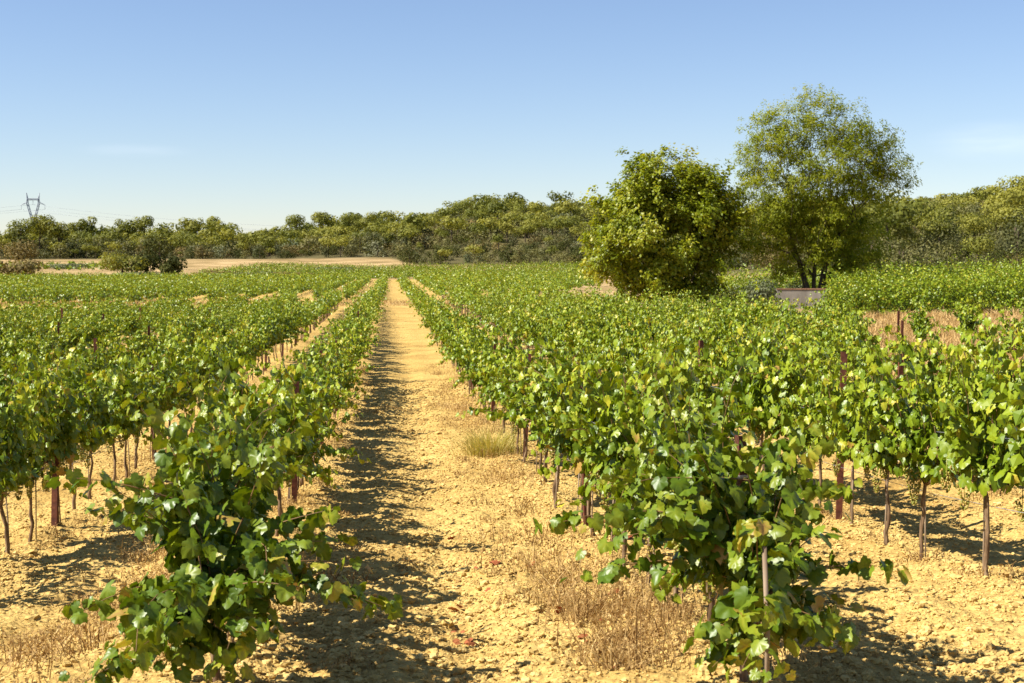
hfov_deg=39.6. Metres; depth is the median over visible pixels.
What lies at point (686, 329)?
grapevine
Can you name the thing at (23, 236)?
dark tree
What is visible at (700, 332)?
grapevine
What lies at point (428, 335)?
grapevine
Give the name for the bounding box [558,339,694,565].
grapevine
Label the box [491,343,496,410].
trellis post
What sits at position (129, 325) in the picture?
grapevine
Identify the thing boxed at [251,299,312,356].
grapevine
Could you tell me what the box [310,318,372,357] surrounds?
grapevine
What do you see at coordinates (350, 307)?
grapevine
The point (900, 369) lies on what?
trellis post
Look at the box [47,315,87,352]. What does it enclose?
grapevine
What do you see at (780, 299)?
grapevine
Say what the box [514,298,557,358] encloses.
grapevine
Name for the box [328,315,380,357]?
grapevine
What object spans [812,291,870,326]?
grapevine
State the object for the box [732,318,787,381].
grapevine
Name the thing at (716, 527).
grapevine
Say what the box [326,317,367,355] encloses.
grapevine
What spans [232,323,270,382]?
grapevine
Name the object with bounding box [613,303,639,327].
grapevine
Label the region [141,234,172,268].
dark tree
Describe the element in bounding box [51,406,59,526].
trellis post
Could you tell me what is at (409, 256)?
bush
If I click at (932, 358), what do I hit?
grapevine
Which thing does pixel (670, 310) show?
grapevine
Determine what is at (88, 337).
grapevine
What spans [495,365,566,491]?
grapevine
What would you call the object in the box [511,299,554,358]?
grapevine
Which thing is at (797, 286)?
shrub
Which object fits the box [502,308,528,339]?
grapevine
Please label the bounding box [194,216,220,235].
pine tree
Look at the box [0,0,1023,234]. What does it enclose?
sky
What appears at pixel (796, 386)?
grapevine
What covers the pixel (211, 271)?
bush
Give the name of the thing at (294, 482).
trellis post
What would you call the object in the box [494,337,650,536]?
grapevine
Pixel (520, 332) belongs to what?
grapevine
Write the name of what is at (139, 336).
grapevine
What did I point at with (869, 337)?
grapevine
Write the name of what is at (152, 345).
grapevine
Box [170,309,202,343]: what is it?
grapevine
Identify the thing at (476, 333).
grapevine
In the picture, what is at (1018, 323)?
grapevine
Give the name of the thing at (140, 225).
pine tree
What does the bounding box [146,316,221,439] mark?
grapevine
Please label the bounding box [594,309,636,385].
grapevine
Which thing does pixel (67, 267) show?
young vines
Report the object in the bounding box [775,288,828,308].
concrete basin
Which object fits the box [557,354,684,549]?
grapevine
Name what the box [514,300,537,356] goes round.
grapevine
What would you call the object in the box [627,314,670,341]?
grapevine
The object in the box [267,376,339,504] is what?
grapevine
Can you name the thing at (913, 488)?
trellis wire
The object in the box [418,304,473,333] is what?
grapevine
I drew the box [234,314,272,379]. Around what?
grapevine
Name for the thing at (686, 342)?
grapevine
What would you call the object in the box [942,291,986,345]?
grapevine
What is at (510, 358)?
grapevine
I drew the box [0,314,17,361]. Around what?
grapevine
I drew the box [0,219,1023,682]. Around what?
ground
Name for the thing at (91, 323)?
grapevine
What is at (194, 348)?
grapevine
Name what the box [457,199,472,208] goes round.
pine tree
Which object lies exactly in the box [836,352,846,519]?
trellis post
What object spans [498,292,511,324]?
grapevine
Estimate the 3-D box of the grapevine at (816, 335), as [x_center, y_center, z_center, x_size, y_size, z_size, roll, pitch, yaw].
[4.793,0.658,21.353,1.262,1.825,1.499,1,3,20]
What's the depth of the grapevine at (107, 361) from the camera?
28.95 m
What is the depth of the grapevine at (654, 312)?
37.01 m
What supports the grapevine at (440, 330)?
on the ground at (404, 353)
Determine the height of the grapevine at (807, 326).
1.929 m
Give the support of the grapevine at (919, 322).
on the ground at (404, 353)
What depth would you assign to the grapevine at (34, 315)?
44.68 m
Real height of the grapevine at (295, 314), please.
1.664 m
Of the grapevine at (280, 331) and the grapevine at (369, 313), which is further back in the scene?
the grapevine at (369, 313)
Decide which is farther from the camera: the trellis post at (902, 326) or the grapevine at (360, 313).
the grapevine at (360, 313)
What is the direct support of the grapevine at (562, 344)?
on the ground at (404, 353)
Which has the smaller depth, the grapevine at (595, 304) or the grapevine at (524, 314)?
the grapevine at (524, 314)
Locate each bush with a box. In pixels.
[0,258,44,274]
[3,239,39,262]
[40,263,99,268]
[96,249,150,271]
[107,271,169,275]
[127,247,166,272]
[159,255,187,274]
[187,270,237,275]
[220,270,272,274]
[269,271,320,275]
[309,267,365,270]
[400,245,421,266]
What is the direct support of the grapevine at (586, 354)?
on the ground at (404, 353)
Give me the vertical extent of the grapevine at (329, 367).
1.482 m
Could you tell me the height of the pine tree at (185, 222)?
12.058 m
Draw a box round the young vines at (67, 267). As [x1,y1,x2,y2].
[0,260,136,270]
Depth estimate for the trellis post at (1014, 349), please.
26.64 m
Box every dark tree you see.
[5,223,34,259]
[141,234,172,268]
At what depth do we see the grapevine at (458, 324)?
29.02 m
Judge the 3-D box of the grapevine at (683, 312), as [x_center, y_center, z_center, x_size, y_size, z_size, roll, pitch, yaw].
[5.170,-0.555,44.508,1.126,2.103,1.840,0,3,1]
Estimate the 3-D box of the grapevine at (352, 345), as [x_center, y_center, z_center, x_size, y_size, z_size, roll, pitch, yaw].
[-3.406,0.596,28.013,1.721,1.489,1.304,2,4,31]
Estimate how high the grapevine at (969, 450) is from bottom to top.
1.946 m
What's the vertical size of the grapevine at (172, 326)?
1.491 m
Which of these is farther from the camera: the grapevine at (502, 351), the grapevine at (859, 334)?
the grapevine at (859, 334)
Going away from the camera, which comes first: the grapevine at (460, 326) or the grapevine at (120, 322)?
the grapevine at (460, 326)
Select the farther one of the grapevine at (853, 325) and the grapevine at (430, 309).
the grapevine at (430, 309)
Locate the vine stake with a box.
[762,546,769,682]
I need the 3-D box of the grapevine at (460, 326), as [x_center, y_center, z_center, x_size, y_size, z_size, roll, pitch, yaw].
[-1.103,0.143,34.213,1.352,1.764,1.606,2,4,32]
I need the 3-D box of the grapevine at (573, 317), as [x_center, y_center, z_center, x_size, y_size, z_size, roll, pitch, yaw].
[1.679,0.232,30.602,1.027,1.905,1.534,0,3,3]
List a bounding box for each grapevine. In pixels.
[0,312,10,339]
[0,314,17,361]
[0,314,30,361]
[0,331,35,371]
[0,334,16,368]
[0,351,35,553]
[0,354,27,404]
[0,361,27,386]
[4,318,27,338]
[4,372,76,541]
[8,356,56,410]
[10,326,68,361]
[11,312,83,524]
[17,311,53,337]
[18,318,31,339]
[21,334,86,382]
[29,319,61,369]
[30,333,127,509]
[31,308,55,331]
[32,334,67,363]
[35,307,49,338]
[44,354,96,390]
[46,400,402,682]
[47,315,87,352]
[56,325,77,360]
[58,333,98,376]
[60,312,94,350]
[63,352,100,384]
[63,355,163,486]
[69,337,115,372]
[69,365,147,498]
[70,318,109,348]
[73,336,150,368]
[76,310,110,348]
[84,315,121,347]
[89,306,131,341]
[90,347,121,368]
[92,343,195,477]
[97,305,131,338]
[101,328,147,372]
[101,359,312,527]
[104,314,129,340]
[107,362,187,468]
[113,342,204,449]
[114,317,151,361]
[115,305,161,339]
[118,393,322,639]
[124,329,168,369]
[132,326,173,350]
[132,341,188,461]
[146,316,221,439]
[148,314,194,354]
[152,319,194,341]
[157,313,190,355]
[158,306,189,347]
[162,317,239,431]
[169,315,218,409]
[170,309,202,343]
[173,309,199,344]
[173,345,215,436]
[176,386,301,515]
[178,309,220,338]
[189,319,218,335]
[193,308,220,339]
[194,330,254,394]
[196,363,352,536]
[201,339,343,493]
[209,310,262,373]
[211,336,256,385]
[212,358,338,516]
[214,313,267,394]
[214,333,231,382]
[217,358,370,513]
[221,315,269,380]
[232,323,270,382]
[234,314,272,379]
[236,304,297,371]
[239,310,282,376]
[245,301,278,374]
[245,313,277,382]
[249,299,305,357]
[250,303,300,363]
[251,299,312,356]
[252,306,284,346]
[260,304,303,352]
[262,307,301,360]
[263,354,357,486]
[266,302,292,362]
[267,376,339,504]
[277,381,363,495]
[279,302,303,347]
[281,353,349,410]
[282,299,307,342]
[283,298,308,346]
[283,302,310,349]
[283,355,344,441]
[285,295,306,351]
[286,308,303,330]
[288,327,368,400]
[289,333,349,420]
[289,342,349,442]
[293,345,379,417]
[306,336,364,382]
[307,349,362,410]
[309,376,352,468]
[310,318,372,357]
[312,348,361,424]
[314,318,384,372]
[315,333,370,372]
[315,339,370,396]
[316,321,375,397]
[317,317,379,358]
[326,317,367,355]
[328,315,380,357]
[331,297,364,330]
[332,305,383,330]
[344,299,378,318]
[344,311,379,370]
[344,318,378,336]
[345,301,376,330]
[346,314,373,348]
[349,309,378,334]
[354,302,377,330]
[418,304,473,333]
[419,297,443,328]
[419,298,450,345]
[424,290,443,343]
[425,299,460,371]
[425,307,482,376]
[427,302,453,350]
[427,303,461,363]
[427,304,452,338]
[427,309,486,383]
[427,310,455,367]
[428,300,449,325]
[429,300,463,365]
[433,309,475,374]
[434,312,485,375]
[436,324,488,393]
[437,308,482,386]
[438,313,506,403]
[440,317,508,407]
[442,320,498,369]
[445,315,507,398]
[449,300,541,444]
[450,330,499,406]
[455,350,583,461]
[458,332,509,408]
[464,343,508,421]
[472,346,504,432]
[477,340,519,412]
[478,338,578,471]
[478,340,551,454]
[486,336,598,507]
[490,287,524,341]
[494,297,519,342]
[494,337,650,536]
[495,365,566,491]
[497,304,526,347]
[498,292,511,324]
[499,346,636,518]
[500,304,519,337]
[502,296,523,325]
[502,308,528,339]
[506,345,592,481]
[509,300,533,349]
[509,309,531,348]
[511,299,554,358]
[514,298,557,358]
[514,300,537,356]
[520,295,552,329]
[520,310,546,346]
[521,309,573,347]
[522,297,573,342]
[533,411,912,682]
[534,301,574,356]
[536,306,599,363]
[540,300,566,349]
[549,311,574,336]
[549,311,577,350]
[555,343,711,582]
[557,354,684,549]
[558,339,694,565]
[562,329,605,371]
[566,314,634,376]
[567,308,612,361]
[570,293,614,324]
[575,310,619,364]
[578,290,620,323]
[579,347,817,621]
[582,282,606,326]
[584,407,738,607]
[586,295,624,328]
[588,304,633,373]
[592,291,650,383]
[592,302,617,335]
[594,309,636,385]
[599,302,620,322]
[605,295,636,337]
[607,317,719,385]
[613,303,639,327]
[616,324,663,394]
[621,293,649,334]
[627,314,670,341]
[628,308,687,393]
[632,302,665,332]
[633,341,730,409]
[635,313,669,340]
[640,329,715,395]
[647,301,681,341]
[656,311,695,350]
[656,312,710,338]
[664,291,695,324]
[667,299,694,320]
[668,309,714,377]
[669,332,731,432]
[674,301,703,325]
[678,320,713,363]
[680,303,704,324]
[681,301,752,398]
[685,306,713,333]
[695,300,817,470]
[695,320,787,439]
[698,306,733,333]
[706,300,731,326]
[710,291,751,333]
[710,330,769,375]
[712,318,763,374]
[719,301,768,343]
[720,303,745,338]
[730,281,772,338]
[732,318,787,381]
[732,329,839,473]
[733,290,753,310]
[742,300,785,332]
[746,332,792,377]
[747,306,809,340]
[759,295,793,325]
[761,290,791,323]
[768,299,802,326]
[770,327,827,372]
[778,313,813,355]
[778,347,864,512]
[779,323,849,379]
[783,305,839,353]
[787,310,811,332]
[788,288,840,326]
[789,338,964,545]
[791,323,863,390]
[791,345,878,523]
[804,317,852,353]
[806,310,870,365]
[810,294,841,341]
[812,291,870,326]
[817,287,850,329]
[825,307,877,363]
[830,303,872,338]
[831,307,875,340]
[833,309,928,397]
[853,325,1012,560]
[885,326,940,377]
[896,323,1023,430]
[902,289,947,346]
[905,359,971,475]
[932,317,1023,575]
[938,328,1023,430]
[939,341,988,358]
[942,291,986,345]
[945,312,1023,433]
[945,313,1015,390]
[990,296,1023,351]
[1006,301,1023,343]
[1011,325,1023,377]
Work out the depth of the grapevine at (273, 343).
37.64 m
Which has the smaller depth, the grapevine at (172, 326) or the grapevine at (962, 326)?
the grapevine at (962, 326)
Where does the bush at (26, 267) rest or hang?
on the ground at (404, 353)
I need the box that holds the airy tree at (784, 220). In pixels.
[725,83,922,287]
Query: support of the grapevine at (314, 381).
on the ground at (404, 353)
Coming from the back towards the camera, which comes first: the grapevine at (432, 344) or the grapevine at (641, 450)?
the grapevine at (432, 344)
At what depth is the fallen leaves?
8.73 m
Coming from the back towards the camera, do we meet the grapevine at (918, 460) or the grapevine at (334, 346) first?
the grapevine at (334, 346)
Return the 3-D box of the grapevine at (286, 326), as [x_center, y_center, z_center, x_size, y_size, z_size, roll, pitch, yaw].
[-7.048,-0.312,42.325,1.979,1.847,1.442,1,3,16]
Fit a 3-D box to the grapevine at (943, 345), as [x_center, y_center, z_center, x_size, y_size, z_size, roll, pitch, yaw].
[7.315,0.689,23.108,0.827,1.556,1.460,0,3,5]
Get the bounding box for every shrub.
[709,290,738,307]
[729,277,779,306]
[785,280,802,287]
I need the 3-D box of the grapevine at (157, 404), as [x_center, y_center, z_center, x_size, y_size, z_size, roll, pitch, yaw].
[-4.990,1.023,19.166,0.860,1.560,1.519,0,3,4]
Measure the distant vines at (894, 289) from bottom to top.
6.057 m
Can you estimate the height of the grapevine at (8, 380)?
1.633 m
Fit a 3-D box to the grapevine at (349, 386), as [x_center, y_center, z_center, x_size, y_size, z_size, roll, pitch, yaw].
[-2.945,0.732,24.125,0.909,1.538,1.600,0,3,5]
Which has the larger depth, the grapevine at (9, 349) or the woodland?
the woodland
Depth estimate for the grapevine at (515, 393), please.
17.18 m
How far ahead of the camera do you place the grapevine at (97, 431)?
15.03 m
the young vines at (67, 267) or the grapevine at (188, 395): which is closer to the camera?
the grapevine at (188, 395)
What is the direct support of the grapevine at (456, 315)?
on the ground at (404, 353)
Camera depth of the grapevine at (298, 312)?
49.04 m
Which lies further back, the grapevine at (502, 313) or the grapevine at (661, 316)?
the grapevine at (502, 313)
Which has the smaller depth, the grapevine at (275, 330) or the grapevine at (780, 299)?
the grapevine at (275, 330)
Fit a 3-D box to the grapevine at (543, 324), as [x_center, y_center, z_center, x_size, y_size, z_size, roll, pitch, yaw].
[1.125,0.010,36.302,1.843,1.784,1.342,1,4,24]
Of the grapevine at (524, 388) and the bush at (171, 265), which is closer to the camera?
the grapevine at (524, 388)
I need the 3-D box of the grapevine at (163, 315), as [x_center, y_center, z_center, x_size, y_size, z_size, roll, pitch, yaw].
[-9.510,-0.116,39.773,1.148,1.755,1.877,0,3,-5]
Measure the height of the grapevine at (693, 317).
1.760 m
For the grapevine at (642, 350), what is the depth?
22.68 m
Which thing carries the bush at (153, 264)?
on the ground at (404, 353)
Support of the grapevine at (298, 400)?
on the ground at (404, 353)
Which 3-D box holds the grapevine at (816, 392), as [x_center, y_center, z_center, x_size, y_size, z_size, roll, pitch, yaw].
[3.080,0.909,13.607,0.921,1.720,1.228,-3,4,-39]
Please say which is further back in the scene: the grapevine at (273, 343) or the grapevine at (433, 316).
the grapevine at (433, 316)
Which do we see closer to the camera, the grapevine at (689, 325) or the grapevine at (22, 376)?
the grapevine at (22, 376)
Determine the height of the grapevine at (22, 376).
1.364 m
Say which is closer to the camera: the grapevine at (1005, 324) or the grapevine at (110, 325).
the grapevine at (1005, 324)
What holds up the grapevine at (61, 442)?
on the ground at (404, 353)
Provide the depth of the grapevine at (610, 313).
41.86 m
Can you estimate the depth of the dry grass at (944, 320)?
55.57 m
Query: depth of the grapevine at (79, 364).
25.98 m
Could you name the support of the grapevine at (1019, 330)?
on the ground at (404, 353)
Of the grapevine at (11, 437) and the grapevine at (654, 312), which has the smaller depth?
the grapevine at (11, 437)
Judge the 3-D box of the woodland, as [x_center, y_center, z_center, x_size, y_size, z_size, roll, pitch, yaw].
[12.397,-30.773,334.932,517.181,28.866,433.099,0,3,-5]
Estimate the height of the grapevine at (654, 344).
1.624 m
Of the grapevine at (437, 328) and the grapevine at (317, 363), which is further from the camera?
the grapevine at (437, 328)
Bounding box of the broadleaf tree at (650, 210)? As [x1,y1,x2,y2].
[577,142,762,308]
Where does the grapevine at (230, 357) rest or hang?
on the ground at (404, 353)
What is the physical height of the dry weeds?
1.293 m
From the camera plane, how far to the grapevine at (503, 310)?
48.81 m
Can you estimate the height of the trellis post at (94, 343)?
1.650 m
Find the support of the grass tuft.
on the ground at (404, 353)
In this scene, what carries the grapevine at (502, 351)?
on the ground at (404, 353)
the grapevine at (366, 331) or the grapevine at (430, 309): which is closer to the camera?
the grapevine at (366, 331)
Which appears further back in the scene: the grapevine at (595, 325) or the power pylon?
the power pylon
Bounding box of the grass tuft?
[432,421,531,457]
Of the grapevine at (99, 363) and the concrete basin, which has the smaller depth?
the grapevine at (99, 363)
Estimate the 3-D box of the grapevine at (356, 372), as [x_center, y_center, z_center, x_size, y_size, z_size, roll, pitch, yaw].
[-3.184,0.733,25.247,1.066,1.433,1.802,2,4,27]
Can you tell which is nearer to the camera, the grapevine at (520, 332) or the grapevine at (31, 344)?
the grapevine at (31, 344)
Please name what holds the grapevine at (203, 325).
on the ground at (404, 353)
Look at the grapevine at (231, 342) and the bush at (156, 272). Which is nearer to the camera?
the grapevine at (231, 342)
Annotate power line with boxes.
[39,205,297,226]
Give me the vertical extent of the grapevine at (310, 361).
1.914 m
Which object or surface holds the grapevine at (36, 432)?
on the ground at (404, 353)
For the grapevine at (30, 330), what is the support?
on the ground at (404, 353)
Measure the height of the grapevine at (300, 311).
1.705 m
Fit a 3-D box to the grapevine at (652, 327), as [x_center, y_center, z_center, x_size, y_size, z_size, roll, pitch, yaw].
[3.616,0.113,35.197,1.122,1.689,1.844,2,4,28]
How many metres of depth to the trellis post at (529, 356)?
18.91 m
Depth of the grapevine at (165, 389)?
18.16 m
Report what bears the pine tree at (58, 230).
on the ground at (404, 353)
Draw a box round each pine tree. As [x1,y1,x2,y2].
[2,218,38,238]
[20,214,55,257]
[45,221,70,257]
[65,222,82,233]
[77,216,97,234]
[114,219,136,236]
[130,215,154,236]
[177,217,201,235]
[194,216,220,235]
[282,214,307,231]
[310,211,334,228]
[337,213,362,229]
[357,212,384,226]
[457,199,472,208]
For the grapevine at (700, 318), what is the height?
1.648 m
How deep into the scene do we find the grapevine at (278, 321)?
40.41 m
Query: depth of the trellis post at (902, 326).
32.62 m
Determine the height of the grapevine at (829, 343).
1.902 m
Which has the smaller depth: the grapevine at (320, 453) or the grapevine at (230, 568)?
the grapevine at (230, 568)
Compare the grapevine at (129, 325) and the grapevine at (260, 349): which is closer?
the grapevine at (260, 349)
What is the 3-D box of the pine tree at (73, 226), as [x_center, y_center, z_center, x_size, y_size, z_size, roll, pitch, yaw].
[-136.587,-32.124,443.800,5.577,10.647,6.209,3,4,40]
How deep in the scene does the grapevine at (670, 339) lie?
21.41 m
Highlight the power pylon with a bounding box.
[21,193,44,218]
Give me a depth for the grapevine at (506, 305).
49.82 m
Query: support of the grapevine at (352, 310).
on the ground at (404, 353)
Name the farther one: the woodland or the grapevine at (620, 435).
the woodland
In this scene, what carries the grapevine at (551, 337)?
on the ground at (404, 353)
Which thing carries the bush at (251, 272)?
on the ground at (404, 353)
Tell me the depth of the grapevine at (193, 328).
41.49 m
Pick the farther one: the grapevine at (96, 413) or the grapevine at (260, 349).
the grapevine at (260, 349)
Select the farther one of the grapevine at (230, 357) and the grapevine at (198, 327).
the grapevine at (198, 327)
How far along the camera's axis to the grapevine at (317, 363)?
20.17 m
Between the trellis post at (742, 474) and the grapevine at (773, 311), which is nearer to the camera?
the trellis post at (742, 474)
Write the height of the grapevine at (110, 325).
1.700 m
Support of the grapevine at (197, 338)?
on the ground at (404, 353)
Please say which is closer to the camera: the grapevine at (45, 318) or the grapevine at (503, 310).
the grapevine at (45, 318)
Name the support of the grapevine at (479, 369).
on the ground at (404, 353)
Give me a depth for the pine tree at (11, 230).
388.06 m
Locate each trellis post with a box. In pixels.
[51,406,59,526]
[56,322,59,364]
[93,338,96,358]
[149,362,156,459]
[291,368,298,502]
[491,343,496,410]
[523,354,530,457]
[580,375,588,525]
[698,340,703,422]
[735,435,753,622]
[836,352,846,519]
[896,311,899,346]
[897,354,903,389]
[901,320,903,334]
[1013,331,1016,375]
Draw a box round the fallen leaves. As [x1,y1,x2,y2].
[447,512,631,667]
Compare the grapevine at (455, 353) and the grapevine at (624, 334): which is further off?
the grapevine at (455, 353)
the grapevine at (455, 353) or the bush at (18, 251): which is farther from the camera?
the bush at (18, 251)
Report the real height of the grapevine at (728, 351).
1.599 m
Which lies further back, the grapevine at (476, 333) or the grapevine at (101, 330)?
the grapevine at (101, 330)
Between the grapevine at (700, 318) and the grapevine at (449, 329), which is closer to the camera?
the grapevine at (449, 329)
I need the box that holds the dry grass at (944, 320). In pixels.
[0,297,1023,427]
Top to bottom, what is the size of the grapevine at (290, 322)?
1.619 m
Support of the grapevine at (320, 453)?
on the ground at (404, 353)
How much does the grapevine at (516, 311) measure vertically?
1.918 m
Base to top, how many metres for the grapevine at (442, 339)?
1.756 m
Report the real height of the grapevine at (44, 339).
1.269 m
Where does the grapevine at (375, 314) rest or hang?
on the ground at (404, 353)
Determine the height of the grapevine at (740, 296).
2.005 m
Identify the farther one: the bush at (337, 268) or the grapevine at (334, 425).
the bush at (337, 268)
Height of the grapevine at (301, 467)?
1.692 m
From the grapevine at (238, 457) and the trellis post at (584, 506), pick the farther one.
the trellis post at (584, 506)
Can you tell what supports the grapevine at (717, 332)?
on the ground at (404, 353)
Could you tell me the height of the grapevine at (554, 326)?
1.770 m
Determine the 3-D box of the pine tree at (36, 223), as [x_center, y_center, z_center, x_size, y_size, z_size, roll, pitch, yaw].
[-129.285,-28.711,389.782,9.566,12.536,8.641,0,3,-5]
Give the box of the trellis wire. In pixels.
[529,341,1023,512]
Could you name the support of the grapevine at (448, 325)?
on the ground at (404, 353)
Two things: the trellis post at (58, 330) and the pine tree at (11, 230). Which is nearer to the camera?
the trellis post at (58, 330)
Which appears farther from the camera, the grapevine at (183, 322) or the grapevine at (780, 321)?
the grapevine at (183, 322)
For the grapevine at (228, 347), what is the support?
on the ground at (404, 353)
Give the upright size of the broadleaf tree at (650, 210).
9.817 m
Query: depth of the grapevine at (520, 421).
14.67 m
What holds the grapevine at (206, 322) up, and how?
on the ground at (404, 353)
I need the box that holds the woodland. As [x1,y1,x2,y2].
[0,175,1023,277]
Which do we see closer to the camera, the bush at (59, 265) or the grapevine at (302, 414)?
the grapevine at (302, 414)
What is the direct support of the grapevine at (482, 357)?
on the ground at (404, 353)
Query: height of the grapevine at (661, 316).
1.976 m
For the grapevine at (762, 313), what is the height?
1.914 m
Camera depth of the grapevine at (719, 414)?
7.55 m
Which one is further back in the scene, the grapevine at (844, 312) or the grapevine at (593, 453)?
the grapevine at (844, 312)
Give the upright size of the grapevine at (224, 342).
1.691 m
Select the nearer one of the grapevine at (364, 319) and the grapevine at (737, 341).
the grapevine at (737, 341)
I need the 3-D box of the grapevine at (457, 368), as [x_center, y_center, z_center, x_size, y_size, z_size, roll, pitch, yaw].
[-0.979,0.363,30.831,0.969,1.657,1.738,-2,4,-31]
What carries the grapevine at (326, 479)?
on the ground at (404, 353)
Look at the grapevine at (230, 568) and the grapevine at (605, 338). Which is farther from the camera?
the grapevine at (605, 338)
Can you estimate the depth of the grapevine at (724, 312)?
38.64 m
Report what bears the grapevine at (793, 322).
on the ground at (404, 353)
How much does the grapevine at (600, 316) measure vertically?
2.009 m
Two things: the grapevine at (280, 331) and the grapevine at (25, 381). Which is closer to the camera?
the grapevine at (25, 381)
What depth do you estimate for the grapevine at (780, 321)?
33.53 m
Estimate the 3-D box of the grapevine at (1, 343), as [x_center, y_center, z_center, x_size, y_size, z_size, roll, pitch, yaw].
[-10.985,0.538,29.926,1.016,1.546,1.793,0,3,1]
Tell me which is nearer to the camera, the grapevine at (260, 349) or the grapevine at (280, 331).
the grapevine at (260, 349)
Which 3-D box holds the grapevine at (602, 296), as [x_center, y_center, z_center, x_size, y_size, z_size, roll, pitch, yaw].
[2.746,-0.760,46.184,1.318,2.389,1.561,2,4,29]
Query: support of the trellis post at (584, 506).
on the ground at (404, 353)
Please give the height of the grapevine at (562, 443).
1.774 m
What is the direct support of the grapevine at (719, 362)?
on the ground at (404, 353)
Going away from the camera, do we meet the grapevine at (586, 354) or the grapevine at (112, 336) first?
the grapevine at (586, 354)
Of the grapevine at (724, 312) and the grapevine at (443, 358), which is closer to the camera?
the grapevine at (443, 358)
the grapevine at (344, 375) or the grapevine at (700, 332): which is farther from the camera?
the grapevine at (700, 332)
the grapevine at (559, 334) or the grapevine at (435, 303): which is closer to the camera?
the grapevine at (559, 334)
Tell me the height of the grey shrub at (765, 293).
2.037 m
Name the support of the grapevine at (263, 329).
on the ground at (404, 353)
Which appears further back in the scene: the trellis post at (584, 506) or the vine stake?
the trellis post at (584, 506)
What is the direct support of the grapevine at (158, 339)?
on the ground at (404, 353)
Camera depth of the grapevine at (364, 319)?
34.43 m
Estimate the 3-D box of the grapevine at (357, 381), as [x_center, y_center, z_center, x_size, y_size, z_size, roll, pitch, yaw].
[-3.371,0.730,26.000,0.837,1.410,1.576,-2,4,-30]
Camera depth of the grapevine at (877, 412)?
11.63 m
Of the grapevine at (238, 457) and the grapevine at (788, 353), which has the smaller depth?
the grapevine at (238, 457)
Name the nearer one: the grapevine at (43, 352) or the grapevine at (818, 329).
the grapevine at (43, 352)
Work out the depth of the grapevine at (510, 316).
46.98 m
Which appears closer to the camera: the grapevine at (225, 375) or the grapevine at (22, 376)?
the grapevine at (225, 375)
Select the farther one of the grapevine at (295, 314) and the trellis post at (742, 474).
the grapevine at (295, 314)
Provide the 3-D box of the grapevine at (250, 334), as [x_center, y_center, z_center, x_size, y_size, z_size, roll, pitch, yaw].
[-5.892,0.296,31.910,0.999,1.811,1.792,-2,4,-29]
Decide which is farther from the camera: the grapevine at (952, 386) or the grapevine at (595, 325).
the grapevine at (595, 325)
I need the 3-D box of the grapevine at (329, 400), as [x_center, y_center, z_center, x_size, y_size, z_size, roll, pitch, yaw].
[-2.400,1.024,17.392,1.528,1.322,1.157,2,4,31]
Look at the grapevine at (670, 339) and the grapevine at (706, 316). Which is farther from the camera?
the grapevine at (706, 316)
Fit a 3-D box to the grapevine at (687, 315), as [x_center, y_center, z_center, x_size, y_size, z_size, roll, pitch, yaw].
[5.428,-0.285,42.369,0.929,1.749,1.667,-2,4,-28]
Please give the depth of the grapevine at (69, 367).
25.03 m
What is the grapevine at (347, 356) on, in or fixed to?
on the ground at (404, 353)
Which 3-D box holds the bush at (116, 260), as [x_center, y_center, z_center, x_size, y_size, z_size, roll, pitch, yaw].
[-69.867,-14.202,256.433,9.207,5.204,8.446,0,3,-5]
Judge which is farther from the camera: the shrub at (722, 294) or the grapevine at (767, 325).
the shrub at (722, 294)
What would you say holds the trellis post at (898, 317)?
on the ground at (404, 353)
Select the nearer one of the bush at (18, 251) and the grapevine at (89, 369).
the grapevine at (89, 369)
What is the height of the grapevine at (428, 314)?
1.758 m
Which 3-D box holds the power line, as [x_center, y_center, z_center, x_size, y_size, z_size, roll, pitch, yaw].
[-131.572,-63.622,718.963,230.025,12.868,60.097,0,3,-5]
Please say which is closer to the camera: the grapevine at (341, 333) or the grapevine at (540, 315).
the grapevine at (341, 333)
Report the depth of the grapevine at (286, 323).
44.40 m
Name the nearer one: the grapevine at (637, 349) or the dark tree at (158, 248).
the grapevine at (637, 349)
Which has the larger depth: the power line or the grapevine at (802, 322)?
the power line
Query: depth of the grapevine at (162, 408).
19.89 m
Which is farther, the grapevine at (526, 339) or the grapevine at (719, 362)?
the grapevine at (526, 339)
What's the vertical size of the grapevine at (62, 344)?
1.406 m
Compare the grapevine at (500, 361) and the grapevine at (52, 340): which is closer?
the grapevine at (500, 361)
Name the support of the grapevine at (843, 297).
on the ground at (404, 353)
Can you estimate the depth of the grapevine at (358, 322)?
40.59 m
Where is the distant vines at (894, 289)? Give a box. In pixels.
[0,245,1023,499]
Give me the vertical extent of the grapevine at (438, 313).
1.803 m
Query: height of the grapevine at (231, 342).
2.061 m
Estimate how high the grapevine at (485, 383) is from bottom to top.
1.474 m
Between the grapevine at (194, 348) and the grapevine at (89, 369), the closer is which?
the grapevine at (194, 348)
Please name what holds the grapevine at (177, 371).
on the ground at (404, 353)
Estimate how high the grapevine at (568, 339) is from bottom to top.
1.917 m
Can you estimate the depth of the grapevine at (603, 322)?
42.88 m
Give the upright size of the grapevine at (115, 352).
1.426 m
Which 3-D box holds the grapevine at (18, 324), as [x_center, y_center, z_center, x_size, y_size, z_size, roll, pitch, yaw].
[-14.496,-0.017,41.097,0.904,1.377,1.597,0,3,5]
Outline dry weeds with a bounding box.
[0,361,1023,682]

